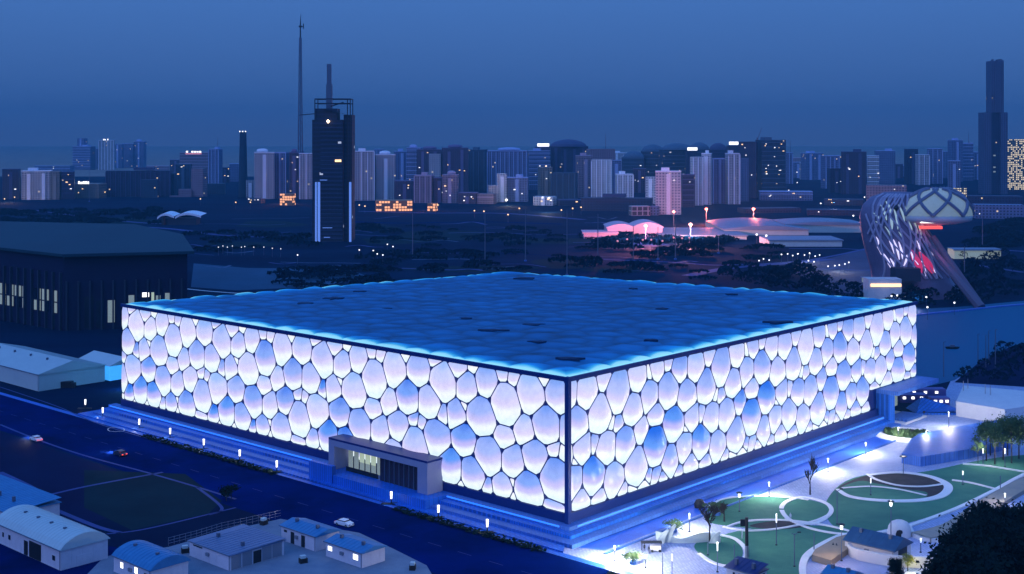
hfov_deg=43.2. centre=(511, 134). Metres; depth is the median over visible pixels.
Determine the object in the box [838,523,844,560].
park lamp
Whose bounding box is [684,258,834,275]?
park road
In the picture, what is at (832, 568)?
blue kiosk
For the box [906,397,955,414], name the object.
blue pavilion
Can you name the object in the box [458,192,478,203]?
tower block
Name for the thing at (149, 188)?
tower block
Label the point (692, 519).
moat kerb
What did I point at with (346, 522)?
parked car
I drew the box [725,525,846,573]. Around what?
lawn
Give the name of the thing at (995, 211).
tower block
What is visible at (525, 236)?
flag mast
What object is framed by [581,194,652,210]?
tower block
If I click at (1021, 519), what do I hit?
conifer
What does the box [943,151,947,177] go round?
tower block
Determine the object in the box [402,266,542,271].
meadow
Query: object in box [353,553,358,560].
window
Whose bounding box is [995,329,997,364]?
shore mast
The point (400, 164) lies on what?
tower block
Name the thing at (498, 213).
park road
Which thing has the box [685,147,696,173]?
tower block
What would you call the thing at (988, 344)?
shore mast
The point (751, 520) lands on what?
kerb path
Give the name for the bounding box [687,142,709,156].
tower block
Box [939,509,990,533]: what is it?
conifer
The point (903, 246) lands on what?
organic shell tower
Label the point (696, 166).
tower block
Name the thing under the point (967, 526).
conifer
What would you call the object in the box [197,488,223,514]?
path
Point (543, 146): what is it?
tower block
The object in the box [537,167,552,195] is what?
tower block
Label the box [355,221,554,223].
park road
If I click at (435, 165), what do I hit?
tower block
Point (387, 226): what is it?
meadow
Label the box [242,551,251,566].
end door
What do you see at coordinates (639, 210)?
tower block
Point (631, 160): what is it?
tower block
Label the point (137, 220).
meadow
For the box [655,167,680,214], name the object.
tower block
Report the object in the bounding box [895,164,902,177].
tower block
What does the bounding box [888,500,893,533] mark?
park lamp
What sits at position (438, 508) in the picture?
bollard lamp
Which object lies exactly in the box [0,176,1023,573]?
ground
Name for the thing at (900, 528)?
white shell pavilion
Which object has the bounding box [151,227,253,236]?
park road
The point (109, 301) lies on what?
window
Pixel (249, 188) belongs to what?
tower block
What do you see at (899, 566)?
conifer
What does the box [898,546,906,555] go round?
end door
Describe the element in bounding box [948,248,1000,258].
exhibition hall
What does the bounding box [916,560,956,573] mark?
conifer
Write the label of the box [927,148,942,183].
tower block
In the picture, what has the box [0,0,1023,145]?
sky
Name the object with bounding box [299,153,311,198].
tower block
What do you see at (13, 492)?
long shed
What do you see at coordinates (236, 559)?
end door
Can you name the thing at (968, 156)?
tower block
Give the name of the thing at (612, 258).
park road
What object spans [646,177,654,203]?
tower block
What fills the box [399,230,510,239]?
meadow
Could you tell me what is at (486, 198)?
tower block
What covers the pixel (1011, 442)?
park tree
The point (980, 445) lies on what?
park tree
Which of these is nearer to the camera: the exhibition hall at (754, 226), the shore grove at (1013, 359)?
the shore grove at (1013, 359)
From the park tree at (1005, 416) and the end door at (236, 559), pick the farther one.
the park tree at (1005, 416)
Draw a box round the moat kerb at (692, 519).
[604,440,895,554]
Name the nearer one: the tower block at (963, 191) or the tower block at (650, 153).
the tower block at (963, 191)
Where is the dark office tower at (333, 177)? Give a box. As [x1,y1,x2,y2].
[312,64,354,241]
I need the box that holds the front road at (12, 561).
[0,544,116,573]
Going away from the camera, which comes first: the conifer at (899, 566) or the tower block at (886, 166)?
the conifer at (899, 566)
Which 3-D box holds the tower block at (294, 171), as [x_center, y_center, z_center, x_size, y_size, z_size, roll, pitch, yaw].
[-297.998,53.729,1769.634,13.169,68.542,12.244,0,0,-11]
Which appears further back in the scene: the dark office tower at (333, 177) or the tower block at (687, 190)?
the tower block at (687, 190)
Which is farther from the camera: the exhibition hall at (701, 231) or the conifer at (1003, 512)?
the exhibition hall at (701, 231)
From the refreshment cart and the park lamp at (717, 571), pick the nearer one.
the park lamp at (717, 571)
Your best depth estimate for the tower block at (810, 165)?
2500.68 m
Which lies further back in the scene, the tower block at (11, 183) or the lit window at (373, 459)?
the tower block at (11, 183)
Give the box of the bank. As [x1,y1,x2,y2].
[955,346,1023,386]
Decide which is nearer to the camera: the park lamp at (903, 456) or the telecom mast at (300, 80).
the park lamp at (903, 456)
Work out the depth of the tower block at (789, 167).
2299.78 m
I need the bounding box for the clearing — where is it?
[191,263,363,289]
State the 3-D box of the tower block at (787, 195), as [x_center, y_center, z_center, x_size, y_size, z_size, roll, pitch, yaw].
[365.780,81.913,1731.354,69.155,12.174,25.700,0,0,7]
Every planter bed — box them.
[750,521,808,528]
[838,473,943,497]
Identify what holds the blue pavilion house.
on the plaza
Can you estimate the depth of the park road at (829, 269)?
848.57 m
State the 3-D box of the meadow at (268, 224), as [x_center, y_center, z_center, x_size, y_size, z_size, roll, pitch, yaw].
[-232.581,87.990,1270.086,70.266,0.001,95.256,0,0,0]
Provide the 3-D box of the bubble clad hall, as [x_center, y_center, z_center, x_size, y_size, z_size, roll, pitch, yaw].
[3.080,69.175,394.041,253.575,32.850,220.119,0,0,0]
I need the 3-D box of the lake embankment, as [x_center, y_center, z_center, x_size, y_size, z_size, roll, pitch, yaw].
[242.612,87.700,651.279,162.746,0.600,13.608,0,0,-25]
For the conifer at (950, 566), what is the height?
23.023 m
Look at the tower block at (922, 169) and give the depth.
2250.54 m
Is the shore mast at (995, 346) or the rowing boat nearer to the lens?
the shore mast at (995, 346)
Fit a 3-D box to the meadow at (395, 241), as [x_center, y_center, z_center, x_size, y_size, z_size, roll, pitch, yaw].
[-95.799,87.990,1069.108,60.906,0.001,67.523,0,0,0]
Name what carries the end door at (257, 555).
in the corrugated store
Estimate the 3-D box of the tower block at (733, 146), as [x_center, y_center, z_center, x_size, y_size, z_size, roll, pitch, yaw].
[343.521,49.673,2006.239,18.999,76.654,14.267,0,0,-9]
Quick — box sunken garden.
[876,427,930,442]
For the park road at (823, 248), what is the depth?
996.84 m
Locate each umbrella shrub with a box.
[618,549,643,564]
[662,518,684,532]
[702,499,728,515]
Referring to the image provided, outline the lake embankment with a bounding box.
[916,303,1023,315]
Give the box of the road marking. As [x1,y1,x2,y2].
[1,411,529,573]
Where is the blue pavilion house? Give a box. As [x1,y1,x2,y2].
[842,526,913,555]
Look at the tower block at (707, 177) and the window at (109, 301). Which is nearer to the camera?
the window at (109, 301)
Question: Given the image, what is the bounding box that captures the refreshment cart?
[641,541,661,551]
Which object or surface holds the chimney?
on the ground at (228, 210)
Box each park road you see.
[37,210,161,223]
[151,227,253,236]
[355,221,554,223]
[360,211,585,219]
[395,249,720,264]
[412,259,479,260]
[461,232,530,234]
[603,248,864,264]
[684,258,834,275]
[790,248,858,249]
[807,266,839,269]
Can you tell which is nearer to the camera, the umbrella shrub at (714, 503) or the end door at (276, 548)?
the end door at (276, 548)
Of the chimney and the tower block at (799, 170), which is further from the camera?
the tower block at (799, 170)
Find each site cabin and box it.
[278,517,340,551]
[323,533,386,567]
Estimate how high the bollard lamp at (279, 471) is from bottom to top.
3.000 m
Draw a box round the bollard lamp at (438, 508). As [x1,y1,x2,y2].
[428,505,444,518]
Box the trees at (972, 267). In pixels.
[717,238,1023,304]
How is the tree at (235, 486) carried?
on the avenue
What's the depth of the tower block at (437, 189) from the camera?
1664.34 m
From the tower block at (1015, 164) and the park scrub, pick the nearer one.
the park scrub
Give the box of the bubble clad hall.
[120,272,917,523]
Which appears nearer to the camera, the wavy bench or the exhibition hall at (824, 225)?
the wavy bench
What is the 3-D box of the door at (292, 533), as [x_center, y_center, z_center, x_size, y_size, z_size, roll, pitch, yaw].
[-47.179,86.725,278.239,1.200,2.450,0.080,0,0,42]
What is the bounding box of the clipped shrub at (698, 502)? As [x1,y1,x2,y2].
[694,499,704,507]
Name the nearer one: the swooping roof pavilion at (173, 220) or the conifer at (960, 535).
the conifer at (960, 535)
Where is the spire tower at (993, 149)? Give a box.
[978,59,1007,193]
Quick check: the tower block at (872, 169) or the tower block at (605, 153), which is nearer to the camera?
the tower block at (605, 153)
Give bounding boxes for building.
[956,381,1023,420]
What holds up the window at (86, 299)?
in the dark arena
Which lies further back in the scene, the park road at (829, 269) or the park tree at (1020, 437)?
the park road at (829, 269)
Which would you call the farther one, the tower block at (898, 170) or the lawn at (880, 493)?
the tower block at (898, 170)
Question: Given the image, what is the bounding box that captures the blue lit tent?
[79,350,122,380]
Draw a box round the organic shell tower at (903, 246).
[859,187,984,307]
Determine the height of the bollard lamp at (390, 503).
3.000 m
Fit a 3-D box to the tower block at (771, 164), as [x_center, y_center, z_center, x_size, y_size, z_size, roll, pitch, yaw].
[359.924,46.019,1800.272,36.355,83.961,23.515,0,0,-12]
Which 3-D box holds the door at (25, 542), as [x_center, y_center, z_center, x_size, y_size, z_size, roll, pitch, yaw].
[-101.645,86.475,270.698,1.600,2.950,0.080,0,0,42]
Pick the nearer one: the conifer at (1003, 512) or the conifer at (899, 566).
the conifer at (1003, 512)
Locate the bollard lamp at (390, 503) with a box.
[381,491,396,504]
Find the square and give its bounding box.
[793,250,870,294]
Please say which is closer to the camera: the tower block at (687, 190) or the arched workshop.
the arched workshop
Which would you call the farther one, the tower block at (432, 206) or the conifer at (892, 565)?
the tower block at (432, 206)
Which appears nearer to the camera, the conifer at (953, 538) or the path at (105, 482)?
the conifer at (953, 538)
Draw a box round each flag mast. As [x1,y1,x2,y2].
[412,208,412,253]
[524,210,526,260]
[633,225,634,260]
[674,224,676,259]
[982,215,982,244]
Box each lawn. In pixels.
[84,470,220,529]
[694,536,742,564]
[707,497,825,528]
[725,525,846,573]
[825,455,1023,530]
[839,481,927,498]
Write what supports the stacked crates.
on the ground at (228, 210)
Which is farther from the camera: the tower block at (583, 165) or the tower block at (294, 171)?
the tower block at (583, 165)
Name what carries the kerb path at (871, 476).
on the planter bed at (906, 479)
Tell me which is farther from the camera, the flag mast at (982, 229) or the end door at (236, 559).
the flag mast at (982, 229)
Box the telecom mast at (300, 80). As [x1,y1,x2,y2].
[298,17,313,152]
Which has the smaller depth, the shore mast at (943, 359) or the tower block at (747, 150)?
the shore mast at (943, 359)
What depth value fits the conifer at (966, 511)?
236.61 m
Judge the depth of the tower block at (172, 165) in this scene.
2898.69 m
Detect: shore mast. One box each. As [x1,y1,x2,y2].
[943,342,943,376]
[985,335,985,366]
[988,330,990,363]
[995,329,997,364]
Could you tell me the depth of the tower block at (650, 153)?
2260.73 m
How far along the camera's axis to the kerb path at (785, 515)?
304.57 m
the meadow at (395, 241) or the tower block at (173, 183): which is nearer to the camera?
the meadow at (395, 241)
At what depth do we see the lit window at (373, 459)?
326.29 m
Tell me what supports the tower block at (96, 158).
on the suburbs
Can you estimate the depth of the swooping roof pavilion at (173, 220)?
1256.64 m
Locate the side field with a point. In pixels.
(48, 470)
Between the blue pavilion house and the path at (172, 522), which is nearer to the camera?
the blue pavilion house
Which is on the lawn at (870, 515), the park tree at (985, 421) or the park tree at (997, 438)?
the park tree at (997, 438)
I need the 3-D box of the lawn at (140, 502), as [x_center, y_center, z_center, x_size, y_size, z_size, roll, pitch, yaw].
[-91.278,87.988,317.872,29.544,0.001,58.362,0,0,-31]
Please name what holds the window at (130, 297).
in the dark arena
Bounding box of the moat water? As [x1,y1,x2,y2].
[580,436,889,550]
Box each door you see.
[24,540,27,555]
[29,540,40,561]
[77,552,89,565]
[231,554,240,569]
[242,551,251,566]
[253,549,261,563]
[262,545,271,560]
[272,542,281,557]
[291,532,293,543]
[301,535,304,547]
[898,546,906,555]
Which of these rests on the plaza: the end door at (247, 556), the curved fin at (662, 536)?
the curved fin at (662, 536)
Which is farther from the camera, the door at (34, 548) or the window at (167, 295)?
the window at (167, 295)
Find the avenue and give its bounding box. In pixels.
[0,395,619,573]
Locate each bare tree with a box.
[697,504,719,540]
[718,503,727,521]
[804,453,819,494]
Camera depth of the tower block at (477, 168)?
2000.48 m
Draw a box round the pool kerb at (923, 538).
[910,525,937,542]
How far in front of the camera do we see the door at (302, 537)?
275.84 m
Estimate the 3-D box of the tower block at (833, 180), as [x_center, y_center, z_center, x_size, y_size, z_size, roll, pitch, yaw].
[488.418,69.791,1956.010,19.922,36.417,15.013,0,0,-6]
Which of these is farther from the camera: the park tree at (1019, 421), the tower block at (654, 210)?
the tower block at (654, 210)
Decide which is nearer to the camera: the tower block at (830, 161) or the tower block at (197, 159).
the tower block at (830, 161)
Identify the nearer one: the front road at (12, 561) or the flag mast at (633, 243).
the front road at (12, 561)
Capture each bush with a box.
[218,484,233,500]
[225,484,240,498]
[898,552,916,570]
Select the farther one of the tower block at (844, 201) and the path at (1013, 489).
the tower block at (844, 201)
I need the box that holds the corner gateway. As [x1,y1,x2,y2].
[876,375,938,424]
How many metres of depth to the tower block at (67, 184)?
1750.12 m
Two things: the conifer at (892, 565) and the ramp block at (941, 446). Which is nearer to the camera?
the conifer at (892, 565)
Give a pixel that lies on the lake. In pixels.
(965, 332)
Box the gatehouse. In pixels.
[724,556,768,573]
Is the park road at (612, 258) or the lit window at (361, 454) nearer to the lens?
the lit window at (361, 454)
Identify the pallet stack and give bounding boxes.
[181,545,189,553]
[259,517,267,525]
[299,554,307,563]
[409,561,415,570]
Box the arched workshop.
[111,540,190,573]
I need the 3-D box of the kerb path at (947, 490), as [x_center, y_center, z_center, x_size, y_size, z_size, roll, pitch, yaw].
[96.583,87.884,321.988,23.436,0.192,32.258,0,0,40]
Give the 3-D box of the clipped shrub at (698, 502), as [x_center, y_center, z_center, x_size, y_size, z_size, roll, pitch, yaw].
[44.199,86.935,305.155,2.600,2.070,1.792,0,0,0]
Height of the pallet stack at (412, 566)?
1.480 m
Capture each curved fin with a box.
[657,529,668,543]
[665,524,675,541]
[708,531,720,542]
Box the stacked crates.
[61,381,75,387]
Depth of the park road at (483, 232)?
1159.49 m
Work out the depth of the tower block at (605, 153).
1901.05 m
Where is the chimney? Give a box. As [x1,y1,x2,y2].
[238,131,246,196]
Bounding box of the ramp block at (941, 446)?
[902,419,1010,466]
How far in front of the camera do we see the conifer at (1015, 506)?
238.99 m
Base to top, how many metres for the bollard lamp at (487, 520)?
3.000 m
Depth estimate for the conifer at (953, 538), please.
218.46 m
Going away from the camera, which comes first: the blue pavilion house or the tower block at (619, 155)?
the blue pavilion house
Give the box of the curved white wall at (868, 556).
[847,542,932,567]
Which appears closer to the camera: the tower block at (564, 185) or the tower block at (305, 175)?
the tower block at (564, 185)
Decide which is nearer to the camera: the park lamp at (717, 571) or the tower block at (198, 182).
the park lamp at (717, 571)
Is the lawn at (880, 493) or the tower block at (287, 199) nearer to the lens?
the lawn at (880, 493)
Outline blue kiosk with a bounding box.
[820,563,863,573]
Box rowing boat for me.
[945,345,958,348]
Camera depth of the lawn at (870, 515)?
310.10 m
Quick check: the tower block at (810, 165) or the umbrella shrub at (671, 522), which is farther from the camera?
the tower block at (810, 165)
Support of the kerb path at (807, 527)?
on the lawn at (778, 558)
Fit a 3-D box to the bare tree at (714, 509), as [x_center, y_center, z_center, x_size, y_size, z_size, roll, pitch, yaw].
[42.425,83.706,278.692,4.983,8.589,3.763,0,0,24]
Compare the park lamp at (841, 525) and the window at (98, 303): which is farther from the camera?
the window at (98, 303)
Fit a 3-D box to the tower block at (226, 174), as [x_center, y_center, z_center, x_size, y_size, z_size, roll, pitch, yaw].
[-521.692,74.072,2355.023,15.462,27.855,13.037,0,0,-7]
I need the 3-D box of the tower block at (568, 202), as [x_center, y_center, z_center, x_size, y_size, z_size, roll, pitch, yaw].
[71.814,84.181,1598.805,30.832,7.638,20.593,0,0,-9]
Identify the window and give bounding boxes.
[34,300,36,309]
[54,291,56,301]
[54,303,56,312]
[84,296,93,327]
[96,300,102,326]
[108,300,114,321]
[128,295,133,303]
[165,293,169,299]
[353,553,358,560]
[360,453,363,462]
[365,454,369,464]
[371,456,375,465]
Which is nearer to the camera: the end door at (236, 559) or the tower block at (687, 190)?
the end door at (236, 559)
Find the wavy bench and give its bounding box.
[656,531,720,543]
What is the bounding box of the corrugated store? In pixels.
[187,524,285,570]
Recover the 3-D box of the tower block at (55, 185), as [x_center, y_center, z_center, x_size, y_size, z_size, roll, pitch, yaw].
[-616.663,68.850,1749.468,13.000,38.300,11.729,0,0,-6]
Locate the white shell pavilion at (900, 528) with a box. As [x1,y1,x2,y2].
[887,519,911,537]
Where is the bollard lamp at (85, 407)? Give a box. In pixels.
[77,399,91,408]
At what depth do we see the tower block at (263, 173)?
1759.34 m
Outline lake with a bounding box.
[915,301,1023,386]
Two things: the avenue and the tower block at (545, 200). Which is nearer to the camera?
the avenue
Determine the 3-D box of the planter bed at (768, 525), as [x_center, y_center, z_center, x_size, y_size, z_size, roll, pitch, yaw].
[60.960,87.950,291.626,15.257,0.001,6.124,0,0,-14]
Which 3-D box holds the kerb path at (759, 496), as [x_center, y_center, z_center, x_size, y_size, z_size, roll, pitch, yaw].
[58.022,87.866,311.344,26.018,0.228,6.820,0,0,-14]
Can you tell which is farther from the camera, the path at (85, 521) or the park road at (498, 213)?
the park road at (498, 213)
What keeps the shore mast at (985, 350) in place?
on the bank
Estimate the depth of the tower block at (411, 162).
1950.68 m
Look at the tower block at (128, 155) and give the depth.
3399.64 m
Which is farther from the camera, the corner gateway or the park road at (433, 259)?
the park road at (433, 259)
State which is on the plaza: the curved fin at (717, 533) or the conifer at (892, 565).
the conifer at (892, 565)
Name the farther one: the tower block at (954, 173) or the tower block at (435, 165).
the tower block at (954, 173)
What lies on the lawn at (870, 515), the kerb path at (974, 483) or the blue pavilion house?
the kerb path at (974, 483)
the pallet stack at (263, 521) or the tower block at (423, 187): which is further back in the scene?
the tower block at (423, 187)
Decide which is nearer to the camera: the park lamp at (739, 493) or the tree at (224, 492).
the park lamp at (739, 493)
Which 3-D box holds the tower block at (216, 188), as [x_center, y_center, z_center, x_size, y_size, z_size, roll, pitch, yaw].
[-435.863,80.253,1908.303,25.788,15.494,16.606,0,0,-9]
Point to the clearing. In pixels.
(229, 278)
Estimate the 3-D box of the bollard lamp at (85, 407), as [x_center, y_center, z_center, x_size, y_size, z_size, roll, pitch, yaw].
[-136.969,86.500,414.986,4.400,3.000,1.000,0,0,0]
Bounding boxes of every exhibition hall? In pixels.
[581,230,618,238]
[603,221,635,234]
[630,219,663,236]
[656,227,747,239]
[705,218,809,234]
[759,236,843,246]
[773,217,860,232]
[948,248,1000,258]
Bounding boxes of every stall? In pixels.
[897,392,927,402]
[911,387,945,395]
[927,396,949,405]
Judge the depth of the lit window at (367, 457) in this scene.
327.81 m
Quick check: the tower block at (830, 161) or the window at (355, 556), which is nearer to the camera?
the window at (355, 556)
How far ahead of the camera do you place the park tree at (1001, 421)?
348.74 m
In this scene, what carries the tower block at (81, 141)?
on the suburbs
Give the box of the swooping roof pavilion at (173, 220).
[157,210,205,224]
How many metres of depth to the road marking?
308.51 m
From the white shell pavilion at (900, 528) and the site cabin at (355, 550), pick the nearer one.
the site cabin at (355, 550)
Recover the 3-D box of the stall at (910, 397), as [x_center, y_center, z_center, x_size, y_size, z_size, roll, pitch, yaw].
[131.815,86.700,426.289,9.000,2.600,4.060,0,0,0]
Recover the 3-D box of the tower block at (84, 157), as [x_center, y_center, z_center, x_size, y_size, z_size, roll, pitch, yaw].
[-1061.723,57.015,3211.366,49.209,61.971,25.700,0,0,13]
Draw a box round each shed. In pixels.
[0,474,61,515]
[0,505,109,570]
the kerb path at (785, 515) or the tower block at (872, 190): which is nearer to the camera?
the kerb path at (785, 515)
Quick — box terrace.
[78,403,900,552]
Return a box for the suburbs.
[0,146,977,175]
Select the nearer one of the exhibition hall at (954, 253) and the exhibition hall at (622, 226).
the exhibition hall at (954, 253)
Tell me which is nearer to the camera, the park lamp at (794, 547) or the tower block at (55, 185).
the park lamp at (794, 547)
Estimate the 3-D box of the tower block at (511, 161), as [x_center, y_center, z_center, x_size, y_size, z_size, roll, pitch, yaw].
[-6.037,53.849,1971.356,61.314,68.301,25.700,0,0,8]
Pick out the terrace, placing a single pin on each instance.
(555, 535)
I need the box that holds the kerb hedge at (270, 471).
[140,434,546,551]
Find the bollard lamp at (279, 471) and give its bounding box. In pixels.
[267,461,282,472]
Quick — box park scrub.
[0,206,1023,286]
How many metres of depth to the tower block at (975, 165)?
2500.86 m
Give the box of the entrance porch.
[309,434,449,508]
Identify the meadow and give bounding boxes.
[71,217,157,223]
[207,242,278,247]
[236,221,307,226]
[355,223,400,230]
[362,238,431,243]
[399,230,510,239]
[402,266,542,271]
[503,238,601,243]
[531,259,603,268]
[581,266,652,271]
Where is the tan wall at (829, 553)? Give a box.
[812,535,847,564]
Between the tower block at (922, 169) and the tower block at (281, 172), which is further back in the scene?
the tower block at (922, 169)
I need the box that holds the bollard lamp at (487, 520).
[476,519,495,533]
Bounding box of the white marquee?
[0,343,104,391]
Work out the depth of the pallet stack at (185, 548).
272.04 m
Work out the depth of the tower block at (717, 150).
2150.93 m
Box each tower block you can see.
[2,169,20,198]
[21,168,52,199]
[35,165,74,171]
[50,171,61,199]
[61,171,74,198]
[72,145,95,169]
[75,181,106,197]
[77,138,86,145]
[96,148,97,168]
[98,139,114,169]
[105,167,170,196]
[115,144,123,167]
[123,143,133,167]
[134,139,146,166]
[141,179,158,197]
[146,166,169,169]
[170,160,179,172]
[171,173,176,195]
[175,164,191,193]
[179,151,207,175]
[179,189,190,195]
[191,168,206,196]
[207,183,225,193]
[208,139,222,182]
[223,167,229,182]
[229,163,238,181]
[246,180,253,197]
[247,198,265,203]
[254,149,274,198]
[274,152,288,198]
[280,193,295,205]
[289,149,298,198]
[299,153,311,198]
[355,148,374,200]
[374,149,383,153]
[375,151,395,199]
[376,199,411,210]
[394,149,406,179]
[394,180,413,201]
[406,144,421,179]
[414,172,433,202]
[417,146,441,174]
[427,203,437,210]
[429,154,441,176]
[433,177,441,202]
[442,144,467,191]
[442,171,458,202]
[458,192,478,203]
[468,147,487,190]
[477,193,495,203]
[487,147,528,184]
[487,185,496,202]
[496,173,506,201]
[507,174,528,201]
[529,148,549,189]
[533,196,556,205]
[535,143,548,149]
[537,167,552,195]
[549,139,587,172]
[551,173,577,198]
[556,199,580,205]
[575,153,592,197]
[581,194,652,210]
[586,134,614,159]
[591,159,611,196]
[612,160,621,193]
[615,151,625,170]
[615,171,633,196]
[622,151,644,173]
[629,205,649,215]
[633,168,645,192]
[641,144,661,176]
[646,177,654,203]
[650,206,658,214]
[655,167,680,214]
[659,143,689,173]
[681,174,694,206]
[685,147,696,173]
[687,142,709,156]
[690,157,702,205]
[701,150,711,204]
[709,143,725,157]
[712,158,724,203]
[725,150,739,203]
[726,142,737,152]
[737,207,800,212]
[738,142,756,197]
[740,158,748,200]
[755,137,785,197]
[759,190,812,200]
[786,140,792,183]
[793,157,800,161]
[793,162,798,177]
[799,162,800,178]
[801,151,823,179]
[807,208,860,215]
[821,155,840,188]
[824,198,863,205]
[827,168,840,192]
[841,149,865,193]
[866,184,906,200]
[867,155,878,184]
[874,149,894,183]
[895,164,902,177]
[904,149,917,183]
[915,154,929,184]
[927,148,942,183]
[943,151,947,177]
[947,160,960,187]
[948,138,962,181]
[953,188,966,197]
[963,132,973,180]
[967,195,1022,204]
[972,204,1023,218]
[973,152,977,179]
[1008,139,1023,189]
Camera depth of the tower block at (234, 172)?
2399.99 m
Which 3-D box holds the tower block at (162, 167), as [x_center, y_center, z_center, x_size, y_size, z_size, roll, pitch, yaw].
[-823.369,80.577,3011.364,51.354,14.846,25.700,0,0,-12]
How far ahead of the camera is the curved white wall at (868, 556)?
264.97 m
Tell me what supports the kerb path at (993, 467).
on the lawn at (870, 515)
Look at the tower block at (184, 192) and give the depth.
1825.19 m
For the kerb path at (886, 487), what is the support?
on the lawn at (880, 493)
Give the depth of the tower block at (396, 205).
1480.38 m
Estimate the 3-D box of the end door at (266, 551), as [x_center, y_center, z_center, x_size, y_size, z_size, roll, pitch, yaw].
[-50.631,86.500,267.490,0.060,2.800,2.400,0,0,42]
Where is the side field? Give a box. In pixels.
[0,432,115,523]
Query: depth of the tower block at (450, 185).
1654.69 m
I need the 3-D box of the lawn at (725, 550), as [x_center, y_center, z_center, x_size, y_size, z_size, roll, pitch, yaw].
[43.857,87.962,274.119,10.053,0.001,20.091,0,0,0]
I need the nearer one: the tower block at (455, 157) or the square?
the square
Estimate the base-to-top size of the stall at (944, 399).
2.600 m
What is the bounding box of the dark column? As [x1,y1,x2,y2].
[740,517,748,558]
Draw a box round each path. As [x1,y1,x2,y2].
[0,424,235,498]
[0,472,35,487]
[1,387,443,519]
[52,472,163,493]
[60,510,121,533]
[107,507,235,533]
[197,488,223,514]
[697,534,744,566]
[709,495,808,505]
[722,513,830,531]
[727,519,848,531]
[779,496,833,524]
[785,517,840,533]
[799,532,847,573]
[836,471,952,501]
[842,486,925,495]
[867,474,945,486]
[877,473,1023,532]
[952,479,997,488]
[963,463,1023,471]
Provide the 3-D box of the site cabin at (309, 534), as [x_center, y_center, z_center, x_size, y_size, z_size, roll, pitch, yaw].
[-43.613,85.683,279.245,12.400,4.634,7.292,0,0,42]
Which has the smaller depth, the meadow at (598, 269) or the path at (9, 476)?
the path at (9, 476)
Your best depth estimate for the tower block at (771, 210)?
1452.21 m
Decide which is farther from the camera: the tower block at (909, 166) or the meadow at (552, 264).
the tower block at (909, 166)
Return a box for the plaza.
[547,377,1023,573]
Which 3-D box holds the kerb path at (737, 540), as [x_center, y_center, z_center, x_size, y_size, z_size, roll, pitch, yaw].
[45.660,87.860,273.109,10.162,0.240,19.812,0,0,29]
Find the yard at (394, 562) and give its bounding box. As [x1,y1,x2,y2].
[88,519,430,573]
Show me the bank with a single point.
(1011, 381)
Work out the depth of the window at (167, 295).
591.42 m
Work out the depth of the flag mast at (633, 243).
897.66 m
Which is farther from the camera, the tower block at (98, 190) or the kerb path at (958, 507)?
the tower block at (98, 190)
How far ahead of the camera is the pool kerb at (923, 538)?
280.30 m
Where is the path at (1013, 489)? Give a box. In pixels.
[912,477,1023,542]
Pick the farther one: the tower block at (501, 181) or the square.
the tower block at (501, 181)
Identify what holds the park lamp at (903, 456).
on the lawn at (870, 515)
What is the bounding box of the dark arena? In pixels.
[0,221,193,330]
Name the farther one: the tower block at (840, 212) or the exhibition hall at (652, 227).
the tower block at (840, 212)
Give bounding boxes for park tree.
[970,422,997,460]
[971,440,987,452]
[975,418,997,455]
[980,421,1013,463]
[991,412,1020,455]
[994,414,1018,459]
[996,420,1023,462]
[1005,413,1023,458]
[1012,422,1023,444]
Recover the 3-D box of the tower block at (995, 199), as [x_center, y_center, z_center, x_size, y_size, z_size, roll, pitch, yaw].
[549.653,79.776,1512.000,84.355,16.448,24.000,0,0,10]
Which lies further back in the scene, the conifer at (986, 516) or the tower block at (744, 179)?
the tower block at (744, 179)
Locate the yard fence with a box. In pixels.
[168,510,280,545]
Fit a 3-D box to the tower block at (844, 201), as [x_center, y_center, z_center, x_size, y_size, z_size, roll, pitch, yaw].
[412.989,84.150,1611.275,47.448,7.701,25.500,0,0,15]
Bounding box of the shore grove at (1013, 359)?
[953,341,1023,380]
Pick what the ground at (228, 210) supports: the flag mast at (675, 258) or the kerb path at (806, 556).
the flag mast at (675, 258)
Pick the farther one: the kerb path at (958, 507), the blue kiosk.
the kerb path at (958, 507)
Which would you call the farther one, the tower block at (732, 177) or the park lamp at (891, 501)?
the tower block at (732, 177)
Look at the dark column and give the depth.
266.73 m
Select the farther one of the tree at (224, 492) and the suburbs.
the suburbs
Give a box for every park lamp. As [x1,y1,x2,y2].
[716,542,718,572]
[736,491,742,511]
[775,514,776,544]
[792,531,800,566]
[835,488,842,524]
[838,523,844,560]
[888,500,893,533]
[899,455,906,474]
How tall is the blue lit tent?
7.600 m
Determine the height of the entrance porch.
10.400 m
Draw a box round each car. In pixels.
[29,435,42,441]
[113,449,127,456]
[334,518,353,527]
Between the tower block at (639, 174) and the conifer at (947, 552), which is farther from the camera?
the tower block at (639, 174)
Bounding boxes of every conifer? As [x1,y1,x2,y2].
[886,557,898,573]
[894,558,905,573]
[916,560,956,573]
[920,543,979,569]
[921,545,962,573]
[924,528,978,568]
[926,529,976,566]
[926,553,966,573]
[938,514,983,547]
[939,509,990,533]
[961,502,1000,524]
[965,497,996,515]
[978,504,1018,525]
[981,499,1023,524]
[985,501,1016,522]
[1007,497,1023,514]
[1013,501,1023,523]
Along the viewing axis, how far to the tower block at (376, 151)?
3019.88 m

